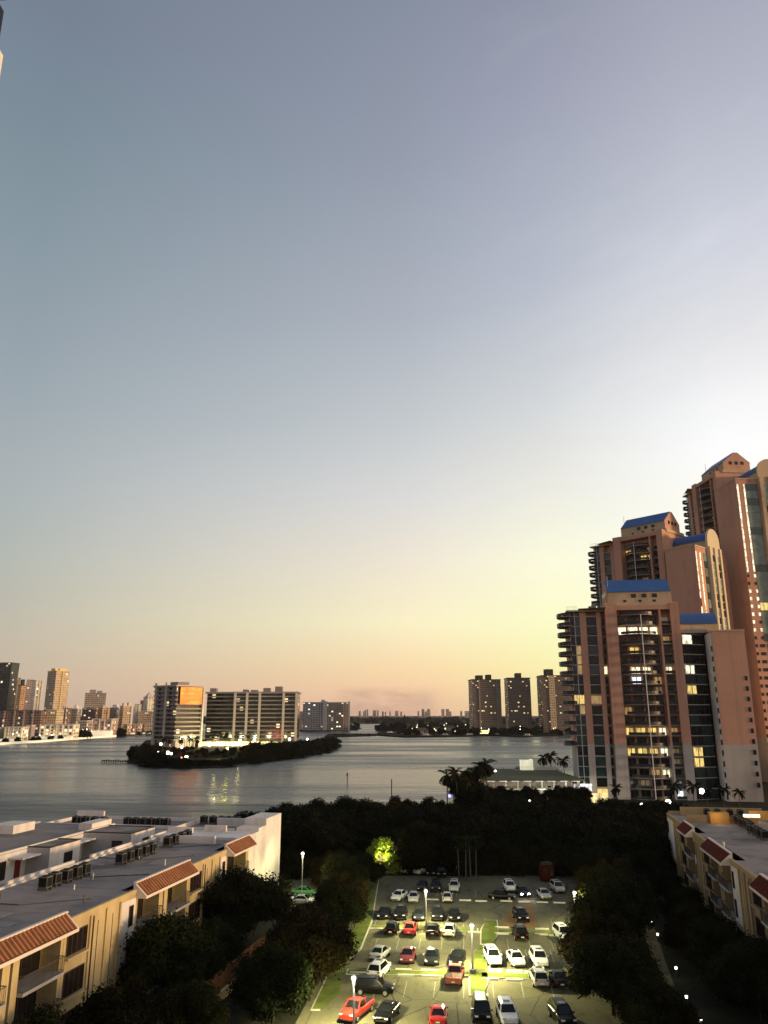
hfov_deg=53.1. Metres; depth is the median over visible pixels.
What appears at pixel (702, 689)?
window
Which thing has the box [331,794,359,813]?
mangrove tree
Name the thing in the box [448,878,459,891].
parked car
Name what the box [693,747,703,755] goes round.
window
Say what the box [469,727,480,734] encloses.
island tree
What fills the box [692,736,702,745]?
window
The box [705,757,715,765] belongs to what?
window
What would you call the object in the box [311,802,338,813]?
mangrove tree
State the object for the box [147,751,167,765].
island tree
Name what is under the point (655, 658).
window
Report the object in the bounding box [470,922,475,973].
street lamp
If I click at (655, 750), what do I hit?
window
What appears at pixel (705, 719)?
window
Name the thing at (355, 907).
broadleaf tree
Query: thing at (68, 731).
shore building
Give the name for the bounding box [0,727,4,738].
shore building
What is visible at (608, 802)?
mangrove tree
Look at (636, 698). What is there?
window
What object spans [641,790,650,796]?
window
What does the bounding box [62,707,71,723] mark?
skyline block
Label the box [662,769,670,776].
window
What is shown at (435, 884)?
parked car
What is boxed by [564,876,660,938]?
broadleaf tree
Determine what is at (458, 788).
mangrove tree
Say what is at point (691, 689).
window
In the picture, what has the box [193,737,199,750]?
palm tree
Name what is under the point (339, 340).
sky
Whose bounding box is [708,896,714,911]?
window
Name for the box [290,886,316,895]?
parked car
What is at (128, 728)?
shore building
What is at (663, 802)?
mangrove tree
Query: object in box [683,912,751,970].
broadleaf tree
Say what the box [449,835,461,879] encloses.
palm tree
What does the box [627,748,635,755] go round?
window
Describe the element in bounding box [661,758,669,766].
window
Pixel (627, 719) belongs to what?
window
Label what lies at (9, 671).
skyline tower
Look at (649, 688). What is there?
window
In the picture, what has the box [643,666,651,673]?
window
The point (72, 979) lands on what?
window
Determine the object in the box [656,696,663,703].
window
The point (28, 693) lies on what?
skyline tower
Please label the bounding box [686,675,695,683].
window
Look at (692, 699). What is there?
window
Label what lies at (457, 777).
palm tree
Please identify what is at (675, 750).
window
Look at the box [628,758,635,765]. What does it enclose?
window
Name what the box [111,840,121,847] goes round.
window
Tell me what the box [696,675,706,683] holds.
window
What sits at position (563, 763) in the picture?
palm tree
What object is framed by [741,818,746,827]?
air conditioner
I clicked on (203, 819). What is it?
air conditioner
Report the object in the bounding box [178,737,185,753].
palm tree
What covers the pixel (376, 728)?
island tree
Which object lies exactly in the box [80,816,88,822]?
air conditioner
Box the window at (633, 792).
[630,790,638,797]
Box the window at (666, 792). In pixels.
[664,790,672,798]
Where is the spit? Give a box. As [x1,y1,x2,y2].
[324,733,376,736]
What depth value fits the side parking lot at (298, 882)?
112.38 m
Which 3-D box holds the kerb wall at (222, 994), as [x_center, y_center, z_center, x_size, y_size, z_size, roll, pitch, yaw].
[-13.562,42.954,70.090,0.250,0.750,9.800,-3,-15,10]
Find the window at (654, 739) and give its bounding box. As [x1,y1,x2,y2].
[649,737,657,742]
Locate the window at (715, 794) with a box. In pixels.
[709,789,718,798]
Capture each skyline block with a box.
[0,710,47,732]
[46,710,63,723]
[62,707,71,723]
[70,705,81,723]
[81,708,97,719]
[84,690,106,707]
[97,705,110,717]
[109,705,119,723]
[118,702,132,727]
[133,704,141,723]
[139,711,152,729]
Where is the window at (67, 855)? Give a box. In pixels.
[63,850,72,862]
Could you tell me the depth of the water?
325.16 m
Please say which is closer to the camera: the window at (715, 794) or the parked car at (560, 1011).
the parked car at (560, 1011)
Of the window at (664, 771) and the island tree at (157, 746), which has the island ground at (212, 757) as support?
the island tree at (157, 746)
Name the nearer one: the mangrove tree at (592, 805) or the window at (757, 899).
the window at (757, 899)
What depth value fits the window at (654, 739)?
230.98 m
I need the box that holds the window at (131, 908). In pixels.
[128,905,133,926]
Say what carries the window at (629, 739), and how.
in the apartment tower at (658, 693)
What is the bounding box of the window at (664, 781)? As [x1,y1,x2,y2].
[663,780,671,787]
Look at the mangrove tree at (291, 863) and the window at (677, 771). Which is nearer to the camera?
the mangrove tree at (291, 863)
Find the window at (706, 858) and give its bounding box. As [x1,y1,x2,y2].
[704,853,709,864]
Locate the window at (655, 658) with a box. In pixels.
[652,656,659,663]
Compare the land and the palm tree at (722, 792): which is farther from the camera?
the land
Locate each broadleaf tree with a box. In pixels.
[5,998,66,1023]
[63,975,190,1023]
[117,907,235,994]
[150,976,231,1023]
[195,914,251,973]
[197,862,304,944]
[225,939,316,1023]
[248,904,360,985]
[289,897,348,926]
[308,850,349,887]
[310,881,369,925]
[312,871,373,906]
[318,852,371,884]
[354,850,387,884]
[553,908,662,973]
[563,929,673,1015]
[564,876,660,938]
[568,862,660,914]
[569,844,622,877]
[572,857,655,893]
[612,972,705,1023]
[656,883,715,918]
[657,902,736,952]
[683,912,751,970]
[693,931,767,1020]
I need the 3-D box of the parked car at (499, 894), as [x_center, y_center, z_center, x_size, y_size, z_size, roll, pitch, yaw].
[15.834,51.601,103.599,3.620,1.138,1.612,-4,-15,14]
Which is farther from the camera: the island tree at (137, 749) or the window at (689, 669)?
the island tree at (137, 749)
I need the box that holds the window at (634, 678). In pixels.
[632,676,641,683]
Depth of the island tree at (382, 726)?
1203.14 m
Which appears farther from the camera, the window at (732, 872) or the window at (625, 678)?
the window at (625, 678)
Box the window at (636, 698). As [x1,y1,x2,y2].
[633,696,642,700]
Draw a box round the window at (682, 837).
[680,834,684,843]
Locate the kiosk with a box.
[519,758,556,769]
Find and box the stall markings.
[373,891,553,997]
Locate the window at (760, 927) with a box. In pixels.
[755,916,765,939]
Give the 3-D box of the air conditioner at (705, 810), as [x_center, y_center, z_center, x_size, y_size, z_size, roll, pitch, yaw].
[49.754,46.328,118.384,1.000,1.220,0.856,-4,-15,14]
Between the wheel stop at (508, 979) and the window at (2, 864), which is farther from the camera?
the window at (2, 864)
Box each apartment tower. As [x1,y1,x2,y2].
[556,576,763,801]
[588,512,733,629]
[682,453,767,781]
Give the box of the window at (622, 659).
[620,657,627,663]
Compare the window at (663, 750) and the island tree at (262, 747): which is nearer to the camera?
the window at (663, 750)
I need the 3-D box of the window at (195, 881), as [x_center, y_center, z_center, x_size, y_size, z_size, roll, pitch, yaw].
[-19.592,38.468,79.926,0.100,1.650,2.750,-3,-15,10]
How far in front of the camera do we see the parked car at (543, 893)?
103.78 m
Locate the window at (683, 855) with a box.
[682,850,686,864]
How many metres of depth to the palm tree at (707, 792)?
190.57 m
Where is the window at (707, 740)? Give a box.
[703,736,712,744]
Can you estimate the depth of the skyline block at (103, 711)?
1164.17 m
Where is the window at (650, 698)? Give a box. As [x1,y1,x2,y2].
[645,696,653,700]
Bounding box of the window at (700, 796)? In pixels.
[697,789,707,798]
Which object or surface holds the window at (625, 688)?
in the apartment tower at (658, 693)
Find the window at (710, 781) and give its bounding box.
[707,778,717,787]
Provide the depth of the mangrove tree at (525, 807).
150.07 m
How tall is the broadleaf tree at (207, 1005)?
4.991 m
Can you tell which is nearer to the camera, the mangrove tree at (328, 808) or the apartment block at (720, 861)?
the apartment block at (720, 861)
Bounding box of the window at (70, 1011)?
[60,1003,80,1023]
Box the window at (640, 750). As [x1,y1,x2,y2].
[637,748,647,752]
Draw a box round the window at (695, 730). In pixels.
[691,726,701,734]
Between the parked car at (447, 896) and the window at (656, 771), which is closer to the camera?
the parked car at (447, 896)
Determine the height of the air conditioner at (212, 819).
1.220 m
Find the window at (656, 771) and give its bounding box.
[651,769,660,774]
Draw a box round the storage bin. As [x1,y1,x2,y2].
[539,861,554,881]
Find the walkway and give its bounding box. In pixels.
[643,920,678,999]
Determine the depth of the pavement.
93.14 m
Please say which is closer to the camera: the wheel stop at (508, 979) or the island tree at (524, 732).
the wheel stop at (508, 979)
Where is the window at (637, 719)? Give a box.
[635,717,644,721]
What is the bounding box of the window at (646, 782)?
[640,779,649,785]
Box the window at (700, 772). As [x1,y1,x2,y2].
[695,768,705,776]
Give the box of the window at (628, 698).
[623,696,630,703]
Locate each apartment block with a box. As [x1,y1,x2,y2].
[0,810,280,1023]
[666,807,767,939]
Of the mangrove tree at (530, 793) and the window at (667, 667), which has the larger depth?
the window at (667, 667)
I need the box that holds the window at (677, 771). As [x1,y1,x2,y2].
[675,769,681,774]
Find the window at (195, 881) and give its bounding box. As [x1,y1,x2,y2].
[189,870,201,892]
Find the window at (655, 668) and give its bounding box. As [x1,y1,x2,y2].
[653,666,660,673]
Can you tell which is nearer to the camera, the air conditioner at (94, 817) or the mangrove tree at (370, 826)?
the air conditioner at (94, 817)
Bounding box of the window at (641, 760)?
[638,758,648,763]
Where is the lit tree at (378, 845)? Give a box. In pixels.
[366,836,401,873]
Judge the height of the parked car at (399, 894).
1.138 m
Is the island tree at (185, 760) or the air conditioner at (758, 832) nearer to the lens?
the air conditioner at (758, 832)
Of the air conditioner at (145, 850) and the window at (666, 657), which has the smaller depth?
the air conditioner at (145, 850)
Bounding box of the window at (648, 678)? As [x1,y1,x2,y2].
[643,676,652,683]
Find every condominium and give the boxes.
[150,682,204,747]
[205,686,300,742]
[302,700,349,729]
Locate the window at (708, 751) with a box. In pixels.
[704,746,713,755]
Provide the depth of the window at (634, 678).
236.06 m
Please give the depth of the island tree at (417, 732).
937.57 m
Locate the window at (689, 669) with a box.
[685,665,694,673]
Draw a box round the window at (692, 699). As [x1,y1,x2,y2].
[688,695,697,703]
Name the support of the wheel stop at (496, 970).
on the parking lot at (417, 1000)
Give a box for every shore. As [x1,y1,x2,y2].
[0,730,150,741]
[299,728,361,730]
[374,723,563,737]
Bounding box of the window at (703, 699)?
[698,695,708,703]
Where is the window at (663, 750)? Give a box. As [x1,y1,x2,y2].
[660,748,668,755]
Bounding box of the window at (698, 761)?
[694,757,704,766]
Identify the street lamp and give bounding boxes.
[301,851,303,894]
[351,973,355,1023]
[424,888,426,927]
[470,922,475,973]
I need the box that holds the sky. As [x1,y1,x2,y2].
[0,0,767,715]
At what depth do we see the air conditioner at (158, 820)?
107.15 m
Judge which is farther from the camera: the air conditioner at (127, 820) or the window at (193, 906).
the air conditioner at (127, 820)
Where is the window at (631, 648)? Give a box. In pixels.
[629,647,638,653]
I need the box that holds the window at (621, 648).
[619,647,626,653]
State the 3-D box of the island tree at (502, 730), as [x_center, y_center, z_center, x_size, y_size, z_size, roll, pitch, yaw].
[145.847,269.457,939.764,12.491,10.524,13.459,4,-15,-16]
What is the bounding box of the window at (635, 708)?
[634,707,643,710]
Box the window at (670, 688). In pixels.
[667,686,673,690]
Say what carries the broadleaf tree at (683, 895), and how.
on the ground at (713, 1010)
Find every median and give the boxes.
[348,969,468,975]
[369,925,477,931]
[370,925,476,930]
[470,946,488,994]
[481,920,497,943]
[482,972,548,977]
[489,972,551,980]
[499,929,552,933]
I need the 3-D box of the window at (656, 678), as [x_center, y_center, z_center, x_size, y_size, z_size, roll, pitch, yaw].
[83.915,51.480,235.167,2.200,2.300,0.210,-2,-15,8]
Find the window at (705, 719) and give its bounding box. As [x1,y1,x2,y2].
[700,715,710,724]
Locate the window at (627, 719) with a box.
[625,717,632,724]
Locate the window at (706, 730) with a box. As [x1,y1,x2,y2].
[702,726,711,734]
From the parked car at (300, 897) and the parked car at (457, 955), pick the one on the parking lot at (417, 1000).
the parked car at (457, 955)
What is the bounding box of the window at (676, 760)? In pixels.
[674,758,680,763]
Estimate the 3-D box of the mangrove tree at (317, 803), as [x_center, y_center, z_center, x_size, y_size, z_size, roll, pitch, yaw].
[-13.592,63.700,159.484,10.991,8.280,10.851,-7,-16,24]
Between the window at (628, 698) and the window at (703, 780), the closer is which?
the window at (703, 780)
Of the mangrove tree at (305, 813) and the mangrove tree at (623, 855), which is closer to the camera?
the mangrove tree at (623, 855)
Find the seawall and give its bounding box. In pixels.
[0,735,116,744]
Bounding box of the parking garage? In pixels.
[468,767,607,802]
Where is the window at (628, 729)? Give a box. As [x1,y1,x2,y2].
[626,727,633,734]
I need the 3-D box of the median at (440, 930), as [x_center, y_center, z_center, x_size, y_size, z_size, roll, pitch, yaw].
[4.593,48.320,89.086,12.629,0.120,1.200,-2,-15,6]
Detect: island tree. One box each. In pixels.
[78,729,87,736]
[87,729,91,738]
[116,728,124,736]
[127,746,140,756]
[128,749,134,760]
[131,748,146,760]
[137,750,152,764]
[140,744,155,750]
[143,751,161,764]
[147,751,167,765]
[150,742,161,751]
[156,755,166,765]
[167,757,174,765]
[170,757,177,766]
[174,756,186,766]
[179,756,192,767]
[198,759,204,766]
[203,759,209,766]
[228,758,235,764]
[238,757,245,763]
[241,742,258,753]
[243,747,256,754]
[244,750,258,762]
[255,744,269,750]
[257,750,261,762]
[260,749,266,761]
[264,750,273,760]
[268,749,276,760]
[277,749,284,758]
[279,743,287,748]
[281,748,291,757]
[284,746,295,757]
[290,742,303,747]
[291,746,302,757]
[298,747,305,756]
[304,746,309,755]
[307,745,315,754]
[312,744,322,753]
[322,742,331,751]
[331,742,339,749]
[374,725,381,730]
[377,723,386,730]
[385,723,393,729]
[403,728,411,734]
[413,730,420,734]
[428,729,434,733]
[438,729,446,734]
[450,726,459,733]
[458,728,466,734]
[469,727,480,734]
[488,730,495,734]
[499,728,506,734]
[513,728,522,734]
[521,727,530,734]
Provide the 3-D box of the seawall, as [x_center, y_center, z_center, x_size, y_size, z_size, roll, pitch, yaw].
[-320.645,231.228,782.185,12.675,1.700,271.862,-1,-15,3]
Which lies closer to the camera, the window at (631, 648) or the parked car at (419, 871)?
the parked car at (419, 871)
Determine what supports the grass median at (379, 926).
on the median at (440, 930)
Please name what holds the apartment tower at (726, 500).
on the ground at (713, 1010)
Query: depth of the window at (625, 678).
236.46 m
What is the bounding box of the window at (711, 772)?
[706,767,716,776]
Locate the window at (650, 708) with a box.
[646,707,654,710]
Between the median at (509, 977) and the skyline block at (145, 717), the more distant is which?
the skyline block at (145, 717)
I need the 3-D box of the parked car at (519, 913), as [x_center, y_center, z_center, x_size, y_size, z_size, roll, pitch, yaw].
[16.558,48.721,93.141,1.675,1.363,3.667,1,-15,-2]
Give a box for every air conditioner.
[37,874,52,890]
[48,871,61,886]
[60,868,72,883]
[70,865,82,879]
[71,815,80,822]
[79,862,91,875]
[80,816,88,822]
[90,816,98,820]
[115,852,126,865]
[123,817,131,824]
[124,849,134,862]
[131,817,139,824]
[132,847,142,858]
[139,817,147,824]
[139,844,149,856]
[146,817,154,824]
[147,842,156,854]
[154,817,162,824]
[162,818,170,825]
[162,836,172,847]
[170,833,178,844]
[177,831,186,834]
[183,829,191,834]
[199,815,207,824]
[208,815,216,824]
[703,808,709,814]
[726,809,733,817]
[733,814,739,823]
[736,809,743,815]
[738,817,744,826]
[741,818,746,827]
[747,824,754,833]
[752,825,759,835]
[755,827,762,838]
[759,829,767,840]
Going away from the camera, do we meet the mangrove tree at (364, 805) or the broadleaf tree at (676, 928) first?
the broadleaf tree at (676, 928)
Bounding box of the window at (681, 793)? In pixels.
[678,790,683,795]
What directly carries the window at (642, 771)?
in the apartment tower at (658, 693)
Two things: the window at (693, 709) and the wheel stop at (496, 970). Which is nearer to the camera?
the wheel stop at (496, 970)
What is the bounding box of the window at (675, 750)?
[673,748,679,752]
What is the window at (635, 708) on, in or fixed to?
in the apartment tower at (658, 693)
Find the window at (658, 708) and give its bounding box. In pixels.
[657,707,664,713]
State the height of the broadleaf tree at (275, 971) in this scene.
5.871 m
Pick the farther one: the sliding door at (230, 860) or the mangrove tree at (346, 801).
the mangrove tree at (346, 801)
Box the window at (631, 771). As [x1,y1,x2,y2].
[629,769,636,776]
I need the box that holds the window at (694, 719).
[690,715,700,724]
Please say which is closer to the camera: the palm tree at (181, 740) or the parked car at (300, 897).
the parked car at (300, 897)
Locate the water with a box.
[0,724,573,822]
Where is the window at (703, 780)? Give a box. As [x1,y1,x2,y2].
[696,778,706,787]
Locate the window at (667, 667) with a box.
[665,666,671,673]
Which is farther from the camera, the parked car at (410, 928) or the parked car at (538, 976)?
the parked car at (410, 928)
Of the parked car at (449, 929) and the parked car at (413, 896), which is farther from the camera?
the parked car at (413, 896)
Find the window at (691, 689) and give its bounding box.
[687,685,696,693]
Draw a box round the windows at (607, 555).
[594,520,730,629]
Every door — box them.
[13,860,20,878]
[14,990,36,1021]
[18,950,40,980]
[137,898,142,918]
[167,887,171,903]
[227,856,233,871]
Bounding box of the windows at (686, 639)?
[569,592,760,796]
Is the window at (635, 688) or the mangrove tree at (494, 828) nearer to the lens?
the mangrove tree at (494, 828)
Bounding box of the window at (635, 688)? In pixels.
[632,686,641,690]
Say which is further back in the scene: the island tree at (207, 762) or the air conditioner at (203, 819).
the island tree at (207, 762)
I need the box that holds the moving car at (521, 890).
[515,885,529,896]
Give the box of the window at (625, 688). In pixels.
[622,686,630,693]
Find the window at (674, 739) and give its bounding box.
[672,737,678,742]
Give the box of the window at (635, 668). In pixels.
[631,666,640,673]
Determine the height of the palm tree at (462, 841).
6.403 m
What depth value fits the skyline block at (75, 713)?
1132.61 m
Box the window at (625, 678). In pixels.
[622,676,629,683]
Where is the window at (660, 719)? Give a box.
[658,717,665,724]
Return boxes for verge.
[313,880,377,1009]
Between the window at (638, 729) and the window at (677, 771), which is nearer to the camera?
the window at (677, 771)
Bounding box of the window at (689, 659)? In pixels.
[684,655,693,663]
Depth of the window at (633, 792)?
228.01 m
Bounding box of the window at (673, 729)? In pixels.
[671,727,677,731]
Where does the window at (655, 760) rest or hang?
in the apartment tower at (658, 693)
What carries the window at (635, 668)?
in the apartment tower at (658, 693)
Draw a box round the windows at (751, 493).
[687,461,767,737]
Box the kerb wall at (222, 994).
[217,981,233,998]
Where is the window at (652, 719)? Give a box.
[647,717,655,721]
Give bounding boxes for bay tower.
[468,675,501,729]
[504,673,531,728]
[536,669,570,731]
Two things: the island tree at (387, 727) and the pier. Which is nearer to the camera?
the pier
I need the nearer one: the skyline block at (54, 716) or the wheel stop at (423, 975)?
the wheel stop at (423, 975)
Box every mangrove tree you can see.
[233,810,259,817]
[265,806,293,821]
[273,801,293,808]
[279,847,310,879]
[281,804,328,827]
[299,797,337,810]
[308,842,339,871]
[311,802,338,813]
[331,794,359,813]
[345,810,395,851]
[349,797,382,815]
[377,806,422,854]
[379,801,421,813]
[384,819,453,875]
[386,795,419,807]
[390,846,419,874]
[391,825,414,862]
[414,796,459,812]
[415,803,448,816]
[437,819,498,877]
[447,803,462,811]
[448,775,468,794]
[451,783,466,802]
[453,785,494,810]
[458,781,480,792]
[460,771,477,781]
[467,815,512,870]
[478,783,501,801]
[494,785,506,801]
[501,788,524,802]
[505,796,550,819]
[519,786,542,801]
[537,793,547,800]
[542,789,554,800]
[546,785,568,801]
[561,786,584,803]
[569,786,592,804]
[576,802,601,810]
[595,798,631,809]
[607,852,646,879]
[627,799,656,811]
[653,799,682,806]
[659,810,673,832]
[671,802,687,810]
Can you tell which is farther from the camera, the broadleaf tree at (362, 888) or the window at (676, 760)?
the window at (676, 760)
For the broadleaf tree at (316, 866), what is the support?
on the ground at (713, 1010)
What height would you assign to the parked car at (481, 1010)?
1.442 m
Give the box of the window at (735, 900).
[734,898,737,917]
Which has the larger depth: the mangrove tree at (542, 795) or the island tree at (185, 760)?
the island tree at (185, 760)
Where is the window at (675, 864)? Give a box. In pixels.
[671,861,677,873]
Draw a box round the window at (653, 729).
[648,727,656,731]
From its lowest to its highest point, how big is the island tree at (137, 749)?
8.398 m
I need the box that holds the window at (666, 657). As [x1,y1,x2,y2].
[665,656,671,663]
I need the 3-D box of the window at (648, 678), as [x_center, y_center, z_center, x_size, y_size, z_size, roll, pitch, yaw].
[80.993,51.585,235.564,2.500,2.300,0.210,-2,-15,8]
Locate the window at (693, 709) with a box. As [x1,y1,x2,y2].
[689,705,698,713]
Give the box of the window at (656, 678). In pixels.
[654,676,661,683]
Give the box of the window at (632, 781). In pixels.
[630,779,637,786]
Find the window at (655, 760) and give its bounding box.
[650,758,659,763]
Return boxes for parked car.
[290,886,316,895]
[291,894,314,903]
[339,996,374,1022]
[352,974,394,996]
[366,958,390,978]
[369,945,390,959]
[373,999,400,1023]
[377,906,390,918]
[384,921,399,934]
[390,889,407,900]
[394,903,407,919]
[399,946,416,963]
[403,921,417,935]
[407,891,418,902]
[412,907,425,920]
[413,864,427,874]
[416,880,427,890]
[424,947,439,964]
[426,866,436,875]
[426,923,439,936]
[429,1004,447,1023]
[430,878,441,891]
[431,904,443,920]
[436,865,446,877]
[441,891,452,902]
[442,923,456,936]
[445,963,464,985]
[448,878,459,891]
[448,907,460,920]
[449,948,465,965]
[471,991,492,1023]
[483,944,502,965]
[487,889,514,899]
[495,996,518,1023]
[503,878,515,890]
[506,949,525,966]
[511,924,528,939]
[512,905,528,921]
[528,966,549,986]
[529,945,549,967]
[536,888,551,898]
[547,997,576,1023]
[549,970,568,987]
[550,879,564,892]
[552,922,566,940]
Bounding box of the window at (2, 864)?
[0,861,6,880]
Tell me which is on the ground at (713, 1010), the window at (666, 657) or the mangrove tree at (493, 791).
the mangrove tree at (493, 791)
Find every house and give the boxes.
[416,728,427,733]
[444,726,454,729]
[479,728,488,733]
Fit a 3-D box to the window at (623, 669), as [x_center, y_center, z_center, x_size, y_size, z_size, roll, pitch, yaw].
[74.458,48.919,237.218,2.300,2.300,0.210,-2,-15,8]
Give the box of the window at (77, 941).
[65,924,87,957]
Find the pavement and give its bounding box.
[501,903,536,927]
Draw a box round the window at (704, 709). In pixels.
[699,705,709,713]
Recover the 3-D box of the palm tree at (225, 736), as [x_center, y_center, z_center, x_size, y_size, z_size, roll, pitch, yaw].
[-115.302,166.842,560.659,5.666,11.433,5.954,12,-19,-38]
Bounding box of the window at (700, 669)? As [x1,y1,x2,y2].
[695,665,705,673]
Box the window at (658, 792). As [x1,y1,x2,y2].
[653,790,662,796]
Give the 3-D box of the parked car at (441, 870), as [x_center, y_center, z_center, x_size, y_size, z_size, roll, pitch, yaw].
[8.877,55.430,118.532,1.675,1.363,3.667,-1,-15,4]
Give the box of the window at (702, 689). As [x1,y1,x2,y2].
[697,685,707,693]
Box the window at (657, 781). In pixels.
[652,779,661,785]
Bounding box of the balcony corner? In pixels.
[0,5,3,72]
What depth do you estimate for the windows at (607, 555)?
296.70 m
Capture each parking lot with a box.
[279,873,319,907]
[295,876,624,1023]
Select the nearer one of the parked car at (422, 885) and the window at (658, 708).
the parked car at (422, 885)
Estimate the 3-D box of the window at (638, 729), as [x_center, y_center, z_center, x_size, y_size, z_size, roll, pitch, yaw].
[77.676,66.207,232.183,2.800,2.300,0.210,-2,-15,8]
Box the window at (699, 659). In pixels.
[694,655,704,663]
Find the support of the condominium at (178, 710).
on the island ground at (212, 757)
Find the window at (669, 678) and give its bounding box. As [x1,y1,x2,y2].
[666,676,672,683]
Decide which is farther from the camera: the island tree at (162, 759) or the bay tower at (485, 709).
the bay tower at (485, 709)
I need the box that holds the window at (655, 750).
[650,748,658,753]
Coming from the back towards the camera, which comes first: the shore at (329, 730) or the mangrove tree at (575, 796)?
the shore at (329, 730)
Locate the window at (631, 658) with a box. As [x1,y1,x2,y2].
[630,657,639,663]
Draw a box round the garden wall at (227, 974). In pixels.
[202,936,264,990]
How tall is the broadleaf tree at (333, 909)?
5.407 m
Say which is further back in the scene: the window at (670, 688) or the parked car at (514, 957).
the window at (670, 688)
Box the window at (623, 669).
[621,667,628,673]
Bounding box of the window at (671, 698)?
[668,696,674,700]
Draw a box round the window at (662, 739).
[659,737,667,744]
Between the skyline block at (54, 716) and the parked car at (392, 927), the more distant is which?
the skyline block at (54, 716)
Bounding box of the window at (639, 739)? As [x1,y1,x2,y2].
[637,737,646,742]
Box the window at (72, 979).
[61,962,84,999]
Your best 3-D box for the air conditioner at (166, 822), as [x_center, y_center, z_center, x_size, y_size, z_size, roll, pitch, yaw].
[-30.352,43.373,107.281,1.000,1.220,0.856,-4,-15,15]
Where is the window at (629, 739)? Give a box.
[626,737,634,744]
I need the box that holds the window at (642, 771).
[639,769,648,774]
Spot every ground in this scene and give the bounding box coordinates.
[141,740,338,766]
[148,781,767,1023]
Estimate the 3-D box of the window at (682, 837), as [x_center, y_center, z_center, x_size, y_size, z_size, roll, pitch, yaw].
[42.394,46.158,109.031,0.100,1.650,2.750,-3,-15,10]
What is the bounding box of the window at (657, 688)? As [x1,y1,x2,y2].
[655,686,662,693]
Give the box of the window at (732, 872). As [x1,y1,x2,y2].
[731,871,734,888]
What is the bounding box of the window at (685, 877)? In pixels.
[684,871,688,885]
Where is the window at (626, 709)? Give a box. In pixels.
[624,707,631,713]
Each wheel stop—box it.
[398,974,413,976]
[421,974,437,977]
[485,969,501,971]
[506,978,522,980]
[507,970,522,972]
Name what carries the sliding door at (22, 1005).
in the apartment block at (61, 943)
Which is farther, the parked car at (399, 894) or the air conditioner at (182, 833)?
the parked car at (399, 894)
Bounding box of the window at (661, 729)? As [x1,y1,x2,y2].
[658,727,666,734]
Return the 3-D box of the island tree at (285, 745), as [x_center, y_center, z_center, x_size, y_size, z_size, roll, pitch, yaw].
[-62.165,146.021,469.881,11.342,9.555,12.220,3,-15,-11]
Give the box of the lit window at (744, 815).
[743,814,759,816]
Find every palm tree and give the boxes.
[160,736,167,752]
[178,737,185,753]
[187,736,193,747]
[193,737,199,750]
[216,731,222,742]
[222,732,228,748]
[438,769,455,801]
[446,766,464,791]
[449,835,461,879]
[458,835,471,880]
[459,774,474,790]
[461,836,476,881]
[467,766,478,779]
[468,835,483,880]
[471,760,490,784]
[477,758,496,784]
[537,753,549,766]
[542,751,558,766]
[555,756,569,772]
[610,784,621,796]
[666,781,681,799]
[684,780,702,806]
[700,786,714,806]
[716,784,731,807]
[732,788,746,805]
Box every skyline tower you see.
[0,662,19,709]
[13,678,20,709]
[15,679,25,709]
[23,679,33,709]
[30,680,43,709]
[44,668,69,709]
[143,692,153,710]
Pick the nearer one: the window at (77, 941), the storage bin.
the window at (77, 941)
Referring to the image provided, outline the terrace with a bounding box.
[198,742,277,747]
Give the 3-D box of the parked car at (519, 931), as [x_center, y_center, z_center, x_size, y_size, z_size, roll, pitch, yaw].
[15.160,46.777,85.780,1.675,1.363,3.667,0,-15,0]
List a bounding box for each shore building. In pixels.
[0,726,29,740]
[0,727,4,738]
[26,725,35,739]
[39,724,79,738]
[78,720,92,731]
[91,718,118,735]
[121,724,132,733]
[130,724,143,733]
[143,723,151,733]
[299,711,302,729]
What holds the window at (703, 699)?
in the apartment tower at (658, 693)
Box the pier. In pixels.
[101,759,137,763]
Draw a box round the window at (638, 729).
[636,727,645,731]
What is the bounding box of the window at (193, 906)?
[188,899,199,921]
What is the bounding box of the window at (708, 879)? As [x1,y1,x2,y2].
[705,871,711,888]
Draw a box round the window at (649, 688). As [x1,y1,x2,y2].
[644,686,652,690]
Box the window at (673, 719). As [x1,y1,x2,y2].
[670,717,676,721]
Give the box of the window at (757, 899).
[753,892,762,909]

